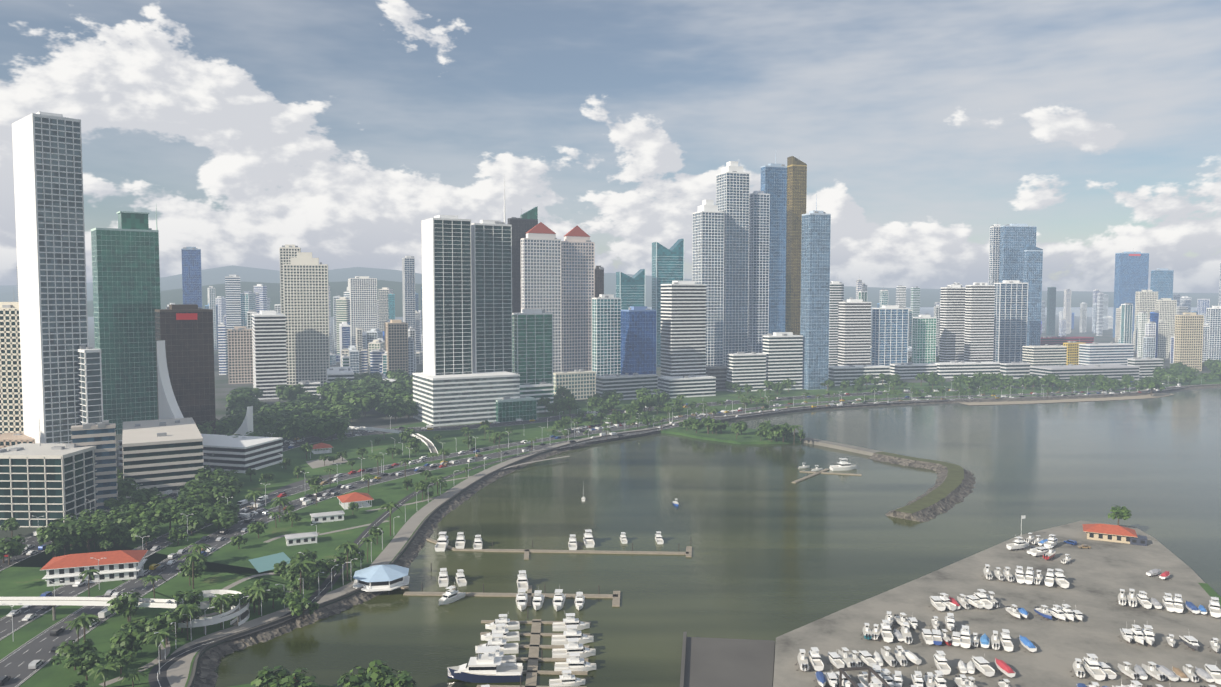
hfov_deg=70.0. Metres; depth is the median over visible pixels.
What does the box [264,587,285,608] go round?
tree
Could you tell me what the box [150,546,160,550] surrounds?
car
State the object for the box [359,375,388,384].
tree
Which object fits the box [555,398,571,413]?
tree
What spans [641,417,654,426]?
tree
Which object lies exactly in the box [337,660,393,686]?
tree
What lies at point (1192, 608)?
yard boat
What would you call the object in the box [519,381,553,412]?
podium extension
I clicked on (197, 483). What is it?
tree
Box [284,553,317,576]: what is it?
tree
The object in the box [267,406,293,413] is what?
tree
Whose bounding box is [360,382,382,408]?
tree
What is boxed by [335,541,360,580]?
palm
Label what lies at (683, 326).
tower
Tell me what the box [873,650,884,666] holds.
yard boat
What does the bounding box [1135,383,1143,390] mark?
tree
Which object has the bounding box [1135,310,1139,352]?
city
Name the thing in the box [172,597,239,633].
foot bridge ramp columns
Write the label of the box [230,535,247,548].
tree
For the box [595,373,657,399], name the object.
building
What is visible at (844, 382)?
tree
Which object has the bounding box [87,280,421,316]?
hills
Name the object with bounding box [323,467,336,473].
palm
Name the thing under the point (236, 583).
foot path
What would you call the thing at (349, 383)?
tree
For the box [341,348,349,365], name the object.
city
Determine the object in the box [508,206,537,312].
skyscraper
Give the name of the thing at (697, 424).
tree
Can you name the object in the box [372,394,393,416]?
tree
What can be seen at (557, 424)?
tree
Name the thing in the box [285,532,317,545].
white kiosk
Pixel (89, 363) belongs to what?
tower
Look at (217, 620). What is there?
footbridge ramp parapet
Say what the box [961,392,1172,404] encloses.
shore beach
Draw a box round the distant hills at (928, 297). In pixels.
[0,265,1218,306]
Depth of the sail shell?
588.84 m
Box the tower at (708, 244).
[692,200,723,365]
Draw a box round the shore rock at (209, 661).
[193,385,1220,686]
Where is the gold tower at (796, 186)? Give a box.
[785,156,806,334]
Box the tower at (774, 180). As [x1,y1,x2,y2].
[760,157,786,334]
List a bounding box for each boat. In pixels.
[435,532,448,551]
[438,568,448,586]
[439,586,465,605]
[448,645,522,682]
[455,532,465,548]
[455,569,466,586]
[473,535,482,548]
[475,631,518,653]
[481,623,519,641]
[484,643,515,662]
[485,614,519,629]
[516,589,527,611]
[517,569,527,590]
[532,586,544,610]
[549,670,584,686]
[551,624,592,644]
[552,611,589,630]
[552,638,595,657]
[553,589,565,610]
[554,652,595,670]
[568,534,576,549]
[574,592,584,609]
[583,529,594,547]
[620,532,627,543]
[655,531,663,543]
[672,499,678,505]
[795,649,810,671]
[797,463,809,468]
[808,647,824,670]
[810,465,822,470]
[813,671,828,686]
[825,673,838,686]
[827,651,844,669]
[830,458,856,470]
[832,671,851,686]
[838,647,855,666]
[849,650,863,666]
[858,648,876,667]
[858,672,868,686]
[861,623,873,639]
[868,678,882,686]
[871,624,881,640]
[871,665,882,686]
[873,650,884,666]
[879,620,894,642]
[881,646,896,666]
[881,668,894,686]
[885,611,894,628]
[892,671,903,686]
[893,612,909,628]
[893,629,903,641]
[894,646,907,666]
[900,622,913,643]
[901,649,921,665]
[906,617,918,629]
[909,667,923,686]
[919,628,934,644]
[923,672,934,686]
[928,592,945,611]
[929,616,939,629]
[930,669,946,686]
[931,629,943,645]
[931,651,950,674]
[938,593,955,610]
[940,629,952,645]
[942,613,957,631]
[949,596,960,609]
[950,631,960,646]
[953,674,968,686]
[957,594,970,609]
[957,625,973,648]
[957,660,968,673]
[961,676,976,686]
[964,595,983,608]
[966,661,976,674]
[970,632,980,647]
[972,655,994,676]
[973,588,992,609]
[978,633,991,649]
[982,564,992,579]
[986,591,999,607]
[989,630,1001,650]
[992,567,1004,580]
[995,658,1015,677]
[998,679,1009,686]
[1000,629,1014,651]
[1003,567,1013,581]
[1006,536,1028,551]
[1006,604,1019,618]
[1013,566,1025,583]
[1017,608,1029,618]
[1019,635,1036,652]
[1022,567,1033,584]
[1024,533,1033,542]
[1030,545,1049,557]
[1031,535,1043,545]
[1032,570,1042,585]
[1034,605,1051,619]
[1038,539,1047,546]
[1043,546,1055,560]
[1043,568,1054,586]
[1044,534,1058,549]
[1046,601,1065,620]
[1053,569,1069,588]
[1061,554,1071,564]
[1061,604,1074,621]
[1070,658,1086,678]
[1072,604,1083,621]
[1076,683,1086,686]
[1082,653,1105,680]
[1087,682,1099,686]
[1098,662,1116,679]
[1116,589,1127,606]
[1118,662,1139,679]
[1120,628,1134,643]
[1121,679,1142,686]
[1125,620,1144,644]
[1126,588,1138,607]
[1134,664,1148,680]
[1136,591,1151,608]
[1141,625,1156,645]
[1142,662,1165,681]
[1146,569,1160,577]
[1150,598,1162,609]
[1155,664,1178,681]
[1158,571,1171,580]
[1162,592,1176,612]
[1166,634,1177,647]
[1172,666,1188,681]
[1173,594,1185,613]
[1179,628,1198,650]
[1183,664,1198,682]
[1184,601,1200,614]
[1195,666,1213,682]
[1198,604,1208,615]
[1204,661,1220,684]
[1207,596,1220,617]
[1207,638,1220,652]
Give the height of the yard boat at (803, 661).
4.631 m
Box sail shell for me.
[234,406,252,435]
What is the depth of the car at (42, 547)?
360.17 m
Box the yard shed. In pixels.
[1129,535,1147,545]
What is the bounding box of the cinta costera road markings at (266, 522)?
[0,386,1178,686]
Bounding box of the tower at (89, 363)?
[77,345,102,424]
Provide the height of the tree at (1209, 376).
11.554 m
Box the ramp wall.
[680,632,686,686]
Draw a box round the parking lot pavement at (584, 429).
[556,423,625,434]
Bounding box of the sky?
[0,0,1220,292]
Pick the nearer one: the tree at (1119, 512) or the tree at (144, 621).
the tree at (144, 621)
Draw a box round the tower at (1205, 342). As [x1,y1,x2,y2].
[1202,324,1208,361]
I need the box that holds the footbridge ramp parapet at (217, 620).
[166,590,249,627]
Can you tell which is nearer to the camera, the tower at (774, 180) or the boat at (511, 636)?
the boat at (511, 636)
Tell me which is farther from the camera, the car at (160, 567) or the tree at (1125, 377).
the tree at (1125, 377)
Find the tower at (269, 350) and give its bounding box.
[252,310,286,399]
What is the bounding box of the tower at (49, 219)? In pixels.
[12,111,88,442]
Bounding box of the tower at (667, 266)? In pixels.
[652,238,683,366]
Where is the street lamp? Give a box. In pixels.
[2,603,21,640]
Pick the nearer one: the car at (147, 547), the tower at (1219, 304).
the car at (147, 547)
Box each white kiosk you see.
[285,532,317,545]
[310,510,344,523]
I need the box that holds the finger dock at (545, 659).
[516,657,588,661]
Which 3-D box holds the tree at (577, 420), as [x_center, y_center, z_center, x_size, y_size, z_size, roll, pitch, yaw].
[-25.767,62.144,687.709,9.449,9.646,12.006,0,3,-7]
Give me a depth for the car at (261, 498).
445.53 m
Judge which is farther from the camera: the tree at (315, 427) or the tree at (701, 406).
the tree at (701, 406)
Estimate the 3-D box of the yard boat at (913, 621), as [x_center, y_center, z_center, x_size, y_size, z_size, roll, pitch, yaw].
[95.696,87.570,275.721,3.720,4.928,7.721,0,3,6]
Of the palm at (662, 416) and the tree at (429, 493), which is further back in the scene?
the palm at (662, 416)
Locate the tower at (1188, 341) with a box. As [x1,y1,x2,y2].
[1173,313,1203,370]
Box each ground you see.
[0,307,1215,686]
[229,683,334,686]
[658,422,805,444]
[684,637,774,686]
[773,521,1220,686]
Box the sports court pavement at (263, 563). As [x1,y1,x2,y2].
[249,552,290,572]
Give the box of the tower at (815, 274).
[800,194,830,389]
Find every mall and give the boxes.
[1022,344,1066,365]
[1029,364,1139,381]
[1063,339,1085,364]
[1078,342,1133,364]
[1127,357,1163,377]
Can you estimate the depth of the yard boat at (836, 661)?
246.77 m
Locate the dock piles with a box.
[422,528,678,686]
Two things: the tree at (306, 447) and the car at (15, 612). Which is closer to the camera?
the car at (15, 612)
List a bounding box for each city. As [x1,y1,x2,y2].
[16,266,18,301]
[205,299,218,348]
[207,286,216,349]
[215,296,225,340]
[218,323,227,374]
[226,327,228,360]
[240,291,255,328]
[247,310,257,328]
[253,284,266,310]
[255,292,259,312]
[275,304,280,312]
[329,286,330,333]
[329,333,332,352]
[330,353,335,364]
[333,295,340,354]
[336,297,348,353]
[336,354,339,361]
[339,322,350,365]
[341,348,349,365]
[341,355,348,366]
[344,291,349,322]
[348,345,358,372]
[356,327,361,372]
[361,348,367,372]
[362,332,365,347]
[366,329,382,367]
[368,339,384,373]
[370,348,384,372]
[377,300,378,328]
[379,287,392,330]
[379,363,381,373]
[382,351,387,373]
[388,293,394,319]
[408,327,415,372]
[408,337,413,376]
[415,292,418,311]
[415,310,419,350]
[416,350,422,363]
[419,310,421,341]
[421,287,422,333]
[856,279,861,298]
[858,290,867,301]
[862,283,866,290]
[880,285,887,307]
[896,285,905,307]
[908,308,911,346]
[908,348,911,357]
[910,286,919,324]
[934,305,940,353]
[1041,301,1044,331]
[1046,287,1055,335]
[1059,311,1063,319]
[1059,319,1065,336]
[1063,289,1070,333]
[1071,313,1073,328]
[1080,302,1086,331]
[1092,289,1099,324]
[1092,303,1096,332]
[1096,289,1103,335]
[1102,317,1107,329]
[1103,294,1107,316]
[1106,316,1112,328]
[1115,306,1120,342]
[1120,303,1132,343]
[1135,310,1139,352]
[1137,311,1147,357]
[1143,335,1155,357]
[1145,322,1155,335]
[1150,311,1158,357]
[1170,334,1174,362]
[1173,294,1179,306]
[1176,306,1187,314]
[1180,296,1190,312]
[1197,298,1209,323]
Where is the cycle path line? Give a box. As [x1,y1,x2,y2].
[157,443,584,686]
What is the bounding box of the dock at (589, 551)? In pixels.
[484,549,688,554]
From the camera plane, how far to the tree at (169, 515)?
379.93 m
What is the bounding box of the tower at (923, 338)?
[912,315,936,363]
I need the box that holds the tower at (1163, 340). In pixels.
[1147,320,1169,357]
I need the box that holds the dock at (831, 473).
[800,471,861,475]
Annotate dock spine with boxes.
[525,619,540,686]
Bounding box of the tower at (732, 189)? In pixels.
[716,161,749,365]
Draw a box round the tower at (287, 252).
[279,244,300,313]
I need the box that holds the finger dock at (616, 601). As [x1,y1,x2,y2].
[612,591,619,606]
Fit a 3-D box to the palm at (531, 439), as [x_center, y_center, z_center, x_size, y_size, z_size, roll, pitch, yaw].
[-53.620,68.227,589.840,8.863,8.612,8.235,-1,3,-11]
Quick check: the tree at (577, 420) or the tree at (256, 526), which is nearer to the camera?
the tree at (256, 526)
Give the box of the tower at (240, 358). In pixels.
[227,326,253,383]
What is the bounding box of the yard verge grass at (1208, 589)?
[1199,583,1220,606]
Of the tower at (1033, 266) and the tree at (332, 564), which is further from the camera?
the tower at (1033, 266)
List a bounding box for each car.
[0,676,10,685]
[7,610,20,616]
[22,605,33,608]
[22,614,36,620]
[26,550,37,554]
[28,660,43,668]
[38,545,45,549]
[40,591,51,596]
[41,605,51,609]
[50,628,64,635]
[51,644,64,651]
[72,579,85,586]
[98,608,111,617]
[105,590,116,594]
[111,592,122,596]
[138,570,149,575]
[143,545,152,549]
[149,564,159,569]
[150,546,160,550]
[156,565,166,570]
[164,490,172,494]
[167,560,176,564]
[168,553,178,558]
[177,549,186,553]
[220,529,229,534]
[237,499,247,505]
[238,513,249,517]
[244,518,253,522]
[248,502,259,507]
[257,495,267,500]
[302,499,312,504]
[1064,540,1076,544]
[1078,544,1090,548]
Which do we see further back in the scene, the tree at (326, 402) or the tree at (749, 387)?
the tree at (749, 387)
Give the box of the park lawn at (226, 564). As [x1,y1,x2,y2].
[0,376,1220,686]
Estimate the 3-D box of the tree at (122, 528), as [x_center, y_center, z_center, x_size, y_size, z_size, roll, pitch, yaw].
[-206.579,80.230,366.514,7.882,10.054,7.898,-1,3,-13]
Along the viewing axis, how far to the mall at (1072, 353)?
1150.48 m
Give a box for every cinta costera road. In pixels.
[0,384,1168,639]
[0,385,1182,686]
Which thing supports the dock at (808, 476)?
on the sea water
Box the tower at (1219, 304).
[1218,262,1220,305]
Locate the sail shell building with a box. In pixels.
[118,340,282,472]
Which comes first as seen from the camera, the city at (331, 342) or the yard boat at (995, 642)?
the yard boat at (995, 642)
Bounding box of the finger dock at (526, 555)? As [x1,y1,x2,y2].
[524,549,528,559]
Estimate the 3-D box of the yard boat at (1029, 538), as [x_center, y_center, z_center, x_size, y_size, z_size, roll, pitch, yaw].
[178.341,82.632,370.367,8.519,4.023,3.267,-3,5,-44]
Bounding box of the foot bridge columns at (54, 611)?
[52,605,130,621]
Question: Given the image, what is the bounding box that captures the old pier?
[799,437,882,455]
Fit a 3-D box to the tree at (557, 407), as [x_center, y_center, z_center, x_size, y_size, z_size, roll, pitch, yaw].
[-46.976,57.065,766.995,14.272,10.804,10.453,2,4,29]
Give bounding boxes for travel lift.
[839,666,890,686]
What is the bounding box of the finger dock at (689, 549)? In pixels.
[686,546,691,556]
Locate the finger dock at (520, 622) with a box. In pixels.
[481,620,590,624]
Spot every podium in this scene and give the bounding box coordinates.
[413,371,519,425]
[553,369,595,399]
[657,368,715,397]
[828,365,889,385]
[931,361,999,377]
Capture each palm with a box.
[64,619,91,641]
[69,612,100,641]
[78,569,99,596]
[86,661,121,686]
[117,668,147,686]
[139,575,166,598]
[139,627,178,659]
[164,610,186,640]
[173,603,199,639]
[178,551,206,588]
[187,543,210,553]
[211,593,234,627]
[245,490,264,509]
[246,585,273,614]
[268,512,282,526]
[271,497,292,521]
[289,559,315,592]
[309,485,322,504]
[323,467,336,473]
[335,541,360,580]
[359,536,378,561]
[361,473,374,484]
[362,475,374,492]
[368,454,383,474]
[379,501,401,535]
[398,458,412,477]
[428,452,437,457]
[430,476,446,494]
[437,448,450,456]
[460,466,471,476]
[479,424,489,429]
[493,432,507,445]
[524,437,536,446]
[559,430,570,439]
[602,428,610,439]
[631,418,642,428]
[656,415,666,430]
[708,409,718,418]
[712,423,721,434]
[731,428,740,438]
[788,425,802,439]
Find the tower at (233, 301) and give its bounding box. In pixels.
[225,275,240,328]
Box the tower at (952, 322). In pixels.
[939,285,965,361]
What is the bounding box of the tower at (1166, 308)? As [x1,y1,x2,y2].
[1155,298,1176,351]
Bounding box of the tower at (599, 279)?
[595,266,603,297]
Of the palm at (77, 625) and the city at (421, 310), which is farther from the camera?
the city at (421, 310)
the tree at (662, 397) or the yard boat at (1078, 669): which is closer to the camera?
the yard boat at (1078, 669)
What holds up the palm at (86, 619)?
on the park lawn at (226, 564)
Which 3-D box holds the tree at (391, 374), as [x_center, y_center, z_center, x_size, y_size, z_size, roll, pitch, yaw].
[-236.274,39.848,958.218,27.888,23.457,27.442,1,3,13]
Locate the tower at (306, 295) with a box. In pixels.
[283,252,329,386]
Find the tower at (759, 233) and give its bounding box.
[748,191,769,352]
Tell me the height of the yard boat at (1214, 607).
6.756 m
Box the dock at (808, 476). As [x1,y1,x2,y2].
[792,469,829,482]
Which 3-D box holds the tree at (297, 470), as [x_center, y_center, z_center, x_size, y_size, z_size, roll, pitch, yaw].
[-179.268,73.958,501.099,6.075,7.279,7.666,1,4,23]
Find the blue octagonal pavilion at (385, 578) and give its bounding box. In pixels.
[352,565,409,594]
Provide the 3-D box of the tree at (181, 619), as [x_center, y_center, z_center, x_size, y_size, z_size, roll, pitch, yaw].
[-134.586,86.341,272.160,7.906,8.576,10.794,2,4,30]
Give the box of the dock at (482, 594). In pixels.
[403,591,617,597]
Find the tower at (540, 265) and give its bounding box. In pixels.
[521,222,561,372]
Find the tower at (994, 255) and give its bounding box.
[989,224,999,284]
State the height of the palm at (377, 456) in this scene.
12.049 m
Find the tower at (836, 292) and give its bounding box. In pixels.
[829,281,843,365]
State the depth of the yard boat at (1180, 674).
237.77 m
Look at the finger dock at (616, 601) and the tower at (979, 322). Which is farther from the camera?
the tower at (979, 322)
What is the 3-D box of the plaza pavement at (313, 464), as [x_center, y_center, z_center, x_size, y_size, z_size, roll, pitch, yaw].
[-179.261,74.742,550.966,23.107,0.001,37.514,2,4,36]
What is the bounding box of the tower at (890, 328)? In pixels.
[871,305,908,365]
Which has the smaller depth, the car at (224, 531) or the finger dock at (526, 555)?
the finger dock at (526, 555)
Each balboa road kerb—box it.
[1,381,1161,570]
[25,388,953,538]
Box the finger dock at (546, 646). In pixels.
[480,644,588,648]
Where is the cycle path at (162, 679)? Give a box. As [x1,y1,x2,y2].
[148,443,585,686]
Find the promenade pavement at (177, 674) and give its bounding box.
[167,384,1211,686]
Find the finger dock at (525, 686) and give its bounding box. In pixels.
[477,685,586,686]
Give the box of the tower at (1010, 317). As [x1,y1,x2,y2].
[993,280,1027,362]
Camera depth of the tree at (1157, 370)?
1062.82 m
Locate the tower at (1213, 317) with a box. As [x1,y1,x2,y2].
[1206,306,1220,360]
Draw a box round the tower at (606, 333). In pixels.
[592,294,620,375]
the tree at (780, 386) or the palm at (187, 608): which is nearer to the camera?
the palm at (187, 608)
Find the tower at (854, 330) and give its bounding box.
[837,299,871,365]
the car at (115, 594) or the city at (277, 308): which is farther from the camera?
the city at (277, 308)
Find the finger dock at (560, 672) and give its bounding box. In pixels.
[523,670,587,674]
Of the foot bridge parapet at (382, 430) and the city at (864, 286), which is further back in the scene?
the city at (864, 286)
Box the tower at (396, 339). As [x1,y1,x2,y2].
[384,320,408,373]
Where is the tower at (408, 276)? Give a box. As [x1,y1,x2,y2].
[402,256,415,344]
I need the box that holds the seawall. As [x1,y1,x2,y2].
[187,384,1220,686]
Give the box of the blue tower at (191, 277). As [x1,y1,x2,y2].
[181,247,201,306]
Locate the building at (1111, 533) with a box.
[1082,524,1137,543]
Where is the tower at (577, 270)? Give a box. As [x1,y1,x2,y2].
[561,226,594,371]
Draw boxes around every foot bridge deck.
[0,600,182,606]
[415,434,436,452]
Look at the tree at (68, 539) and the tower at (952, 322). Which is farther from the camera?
the tower at (952, 322)
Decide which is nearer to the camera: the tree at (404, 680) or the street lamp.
the tree at (404, 680)
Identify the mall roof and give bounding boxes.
[1040,333,1093,345]
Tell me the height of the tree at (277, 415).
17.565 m
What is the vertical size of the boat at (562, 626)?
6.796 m
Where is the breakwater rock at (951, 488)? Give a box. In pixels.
[867,452,975,521]
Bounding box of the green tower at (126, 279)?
[91,208,160,433]
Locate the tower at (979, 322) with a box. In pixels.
[964,283,994,361]
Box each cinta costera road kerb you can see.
[0,384,1169,640]
[0,385,1176,660]
[1,387,1131,618]
[17,386,1190,686]
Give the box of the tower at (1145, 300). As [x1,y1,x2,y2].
[1134,290,1157,349]
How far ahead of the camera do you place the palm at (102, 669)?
227.78 m
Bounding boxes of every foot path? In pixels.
[99,637,170,685]
[198,590,294,617]
[221,559,335,589]
[264,532,319,542]
[318,520,388,534]
[365,495,443,511]
[443,456,568,481]
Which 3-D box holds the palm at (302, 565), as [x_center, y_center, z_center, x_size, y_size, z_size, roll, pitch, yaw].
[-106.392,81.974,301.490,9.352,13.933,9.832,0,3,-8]
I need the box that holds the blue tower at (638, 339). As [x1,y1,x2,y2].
[621,306,655,374]
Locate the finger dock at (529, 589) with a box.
[527,585,531,605]
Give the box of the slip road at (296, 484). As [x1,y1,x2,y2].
[239,472,387,520]
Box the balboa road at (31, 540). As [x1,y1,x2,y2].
[0,380,1164,570]
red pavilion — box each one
[312,443,332,453]
[337,492,373,509]
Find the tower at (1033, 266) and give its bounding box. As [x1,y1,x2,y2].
[1023,243,1042,345]
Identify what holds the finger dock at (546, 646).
on the sea water
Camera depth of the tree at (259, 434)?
588.18 m
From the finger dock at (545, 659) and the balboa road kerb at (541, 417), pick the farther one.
the balboa road kerb at (541, 417)
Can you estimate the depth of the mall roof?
1378.67 m
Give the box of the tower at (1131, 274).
[1113,252,1148,337]
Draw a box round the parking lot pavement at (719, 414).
[673,411,746,419]
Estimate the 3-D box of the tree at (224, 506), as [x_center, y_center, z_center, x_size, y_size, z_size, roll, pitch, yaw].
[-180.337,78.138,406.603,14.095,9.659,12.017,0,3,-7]
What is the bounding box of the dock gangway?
[426,538,484,551]
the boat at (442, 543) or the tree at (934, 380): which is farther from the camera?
the tree at (934, 380)
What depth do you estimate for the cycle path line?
310.66 m
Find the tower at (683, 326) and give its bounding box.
[660,281,706,376]
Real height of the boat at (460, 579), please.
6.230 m
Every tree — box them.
[0,518,19,537]
[0,534,27,564]
[0,546,24,562]
[36,523,68,557]
[45,543,63,556]
[50,512,87,545]
[50,638,97,669]
[52,534,83,553]
[63,650,104,680]
[68,681,87,686]
[72,523,109,551]
[74,518,96,548]
[80,509,109,520]
[86,515,106,521]
[89,517,114,549]
[96,531,119,548]
[99,540,113,550]
[104,496,130,510]
[105,512,134,531]
[105,647,136,674]
[107,507,130,518]
[107,589,140,621]
[109,522,128,545]
[110,623,147,655]
[112,516,138,540]
[116,467,122,478]
[117,477,139,497]
[119,501,134,511]
[120,532,129,545]
[121,620,139,633]
[124,501,163,524]
[130,488,153,503]
[130,520,160,544]
[131,618,152,640]
[135,487,161,503]
[135,513,160,533]
[144,609,178,644]
[147,494,186,512]
[154,505,184,534]
[157,498,177,511]
[165,603,194,632]
[167,526,188,544]
[171,589,203,604]
[175,500,210,513]
[176,495,201,506]
[176,508,196,527]
[177,482,205,494]
[178,488,213,501]
[178,561,202,585]
[179,479,215,494]
[179,608,201,630]
[180,510,205,534]
[182,480,216,495]
[189,553,207,562]
[190,495,213,507]
[194,465,223,480]
[194,561,206,570]
[197,418,220,433]
[203,508,238,529]
[208,601,230,613]
[209,499,239,512]
[211,473,232,481]
[211,486,239,502]
[212,477,238,489]
[212,513,238,529]
[214,415,235,434]
[216,423,237,434]
[218,593,243,619]
[220,415,245,428]
[225,392,254,410]
[226,388,253,398]
[226,406,246,417]
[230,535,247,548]
[233,413,260,428]
[233,594,251,613]
[239,387,263,398]
[240,583,266,609]
[241,397,266,412]
[244,430,266,436]
[244,588,267,612]
[245,468,255,477]
[247,519,267,537]
[251,666,307,686]
[253,409,260,415]
[253,415,276,427]
[253,428,261,432]
[254,578,270,588]
[259,411,286,419]
[259,472,274,480]
[260,400,285,412]
[262,425,279,436]
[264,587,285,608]
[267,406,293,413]
[273,560,288,574]
[275,385,300,401]
[275,417,284,437]
[276,415,306,441]
[277,383,307,401]
[278,406,299,410]
[278,458,291,467]
[279,420,310,442]
[279,567,303,581]
[280,672,318,686]
[281,590,302,604]
[282,408,308,417]
[282,511,300,526]
[283,400,299,406]
[283,504,294,512]
[284,412,301,419]
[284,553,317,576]
[286,574,310,591]
[287,403,308,409]
[288,597,319,618]
[290,553,317,561]
[292,466,304,477]
[295,395,321,404]
[296,392,319,398]
[296,548,316,561]
[297,400,319,407]
[298,568,319,588]
[300,409,323,419]
[300,443,312,459]
[306,409,338,419]
[306,418,334,441]
[306,476,322,490]
[307,405,327,413]
[312,559,330,583]
[315,398,334,409]
[316,383,338,398]
[317,414,350,440]
[319,455,328,465]
[322,557,342,579]
[327,390,350,403]
[327,400,356,415]
[328,456,338,464]
[330,377,346,382]
[330,380,359,391]
[331,548,365,572]
[335,450,347,460]
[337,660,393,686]
[338,388,362,392]
[340,407,362,421]
[343,389,373,403]
[346,460,354,469]
[348,502,360,511]
[349,391,381,416]
[355,375,371,386]
[356,447,367,457]
[357,372,380,377]
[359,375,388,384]
[359,379,380,388]
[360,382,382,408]
[366,668,416,686]
[368,526,383,543]
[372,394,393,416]
[374,387,394,396]
[378,380,391,386]
[378,397,411,420]
[384,387,410,398]
[385,368,408,379]
[386,445,402,458]
[387,379,412,390]
[387,387,411,394]
[394,392,412,415]
[397,372,412,381]
[398,384,412,393]
[398,430,408,441]
[401,427,414,442]
[402,477,413,489]
[403,399,418,419]
[405,436,421,448]
[410,447,419,455]
[414,480,429,500]
[420,470,431,479]
[424,491,433,497]
[433,434,441,440]
[436,483,446,490]
[461,427,469,436]
[462,436,471,447]
[465,439,474,447]
[480,420,489,426]
[505,426,512,432]
[537,397,550,405]
[550,402,564,411]
[552,419,566,432]
[555,385,570,395]
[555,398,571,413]
[560,396,578,414]
[562,416,571,425]
[572,417,583,426]
[576,412,584,416]
[586,396,600,407]
[597,397,607,405]
[597,412,605,423]
[599,407,608,413]
[601,390,615,399]
[601,402,610,408]
[603,401,614,411]
[607,396,620,410]
[610,416,620,423]
[614,393,623,399]
[619,412,630,422]
[624,404,631,412]
[630,410,639,417]
[631,399,643,406]
[631,401,645,411]
[635,386,649,397]
[637,395,651,410]
[640,410,648,416]
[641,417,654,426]
[643,394,656,410]
[646,400,656,406]
[656,392,669,402]
[663,403,675,412]
[673,399,683,406]
[676,405,682,411]
[678,419,692,430]
[687,402,696,408]
[691,419,703,432]
[699,403,707,410]
[700,416,714,433]
[706,425,718,433]
[716,419,729,432]
[726,383,739,389]
[731,422,744,434]
[737,421,747,434]
[741,396,750,404]
[743,384,752,391]
[747,394,755,403]
[755,429,762,440]
[756,424,767,430]
[762,425,772,439]
[765,381,774,386]
[768,432,775,440]
[771,382,783,393]
[771,429,779,440]
[772,422,791,441]
[783,379,793,391]
[784,431,793,439]
[793,429,804,440]
[820,380,834,389]
[840,380,849,386]
[853,378,864,386]
[853,385,862,393]
[859,374,875,388]
[869,386,878,393]
[873,378,879,385]
[879,373,888,384]
[885,377,901,388]
[888,373,900,378]
[889,389,897,394]
[912,389,921,398]
[914,373,927,385]
[923,386,933,394]
[924,374,934,384]
[927,378,938,388]
[929,372,941,384]
[938,387,946,394]
[939,377,945,384]
[951,373,968,385]
[953,384,961,390]
[958,388,966,397]
[962,376,975,388]
[972,371,989,382]
[972,377,982,390]
[978,383,989,393]
[987,372,995,386]
[990,380,999,389]
[992,372,1010,384]
[1002,380,1010,385]
[1003,376,1015,385]
[1019,377,1030,388]
[1023,373,1040,380]
[1037,374,1060,386]
[1046,374,1059,389]
[1055,381,1064,390]
[1067,381,1078,392]
[1081,374,1092,384]
[1093,380,1112,390]
[1096,374,1109,380]
[1107,378,1119,388]
[1108,505,1131,524]
[1118,378,1130,389]
[1122,374,1133,380]
[1131,380,1141,384]
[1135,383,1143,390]
[1140,376,1161,384]
[1142,380,1155,394]
[1143,378,1164,393]
[1152,366,1173,380]
[1160,371,1177,381]
[1166,365,1180,372]
[1169,361,1186,369]
[1170,372,1190,382]
[1179,366,1198,374]
[1184,374,1197,384]
[1198,372,1213,381]
[1207,359,1220,370]
[1210,369,1220,379]
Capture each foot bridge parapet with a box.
[0,597,182,607]
[266,426,437,452]
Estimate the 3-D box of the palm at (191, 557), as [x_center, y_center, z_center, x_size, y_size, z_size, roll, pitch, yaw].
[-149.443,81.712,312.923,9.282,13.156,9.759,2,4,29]
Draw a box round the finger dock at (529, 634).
[480,632,589,635]
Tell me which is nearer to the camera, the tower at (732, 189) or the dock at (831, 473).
the dock at (831, 473)
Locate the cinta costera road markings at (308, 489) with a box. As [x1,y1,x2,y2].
[2,387,1132,637]
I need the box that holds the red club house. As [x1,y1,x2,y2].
[40,550,147,586]
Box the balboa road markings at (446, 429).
[16,380,1134,562]
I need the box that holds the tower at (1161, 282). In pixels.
[1150,268,1173,299]
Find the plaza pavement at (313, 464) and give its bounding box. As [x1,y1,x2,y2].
[306,456,347,468]
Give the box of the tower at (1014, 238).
[999,224,1036,282]
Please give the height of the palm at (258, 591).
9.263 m
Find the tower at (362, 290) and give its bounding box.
[348,276,377,346]
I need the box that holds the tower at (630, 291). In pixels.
[616,269,644,309]
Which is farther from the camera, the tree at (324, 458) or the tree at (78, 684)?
the tree at (324, 458)
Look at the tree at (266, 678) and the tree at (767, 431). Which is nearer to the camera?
the tree at (266, 678)
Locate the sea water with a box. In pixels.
[214,307,1220,686]
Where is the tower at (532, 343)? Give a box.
[512,309,552,384]
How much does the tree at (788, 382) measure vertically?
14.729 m
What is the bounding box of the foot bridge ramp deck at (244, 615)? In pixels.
[224,593,248,625]
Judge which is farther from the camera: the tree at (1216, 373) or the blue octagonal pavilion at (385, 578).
the tree at (1216, 373)

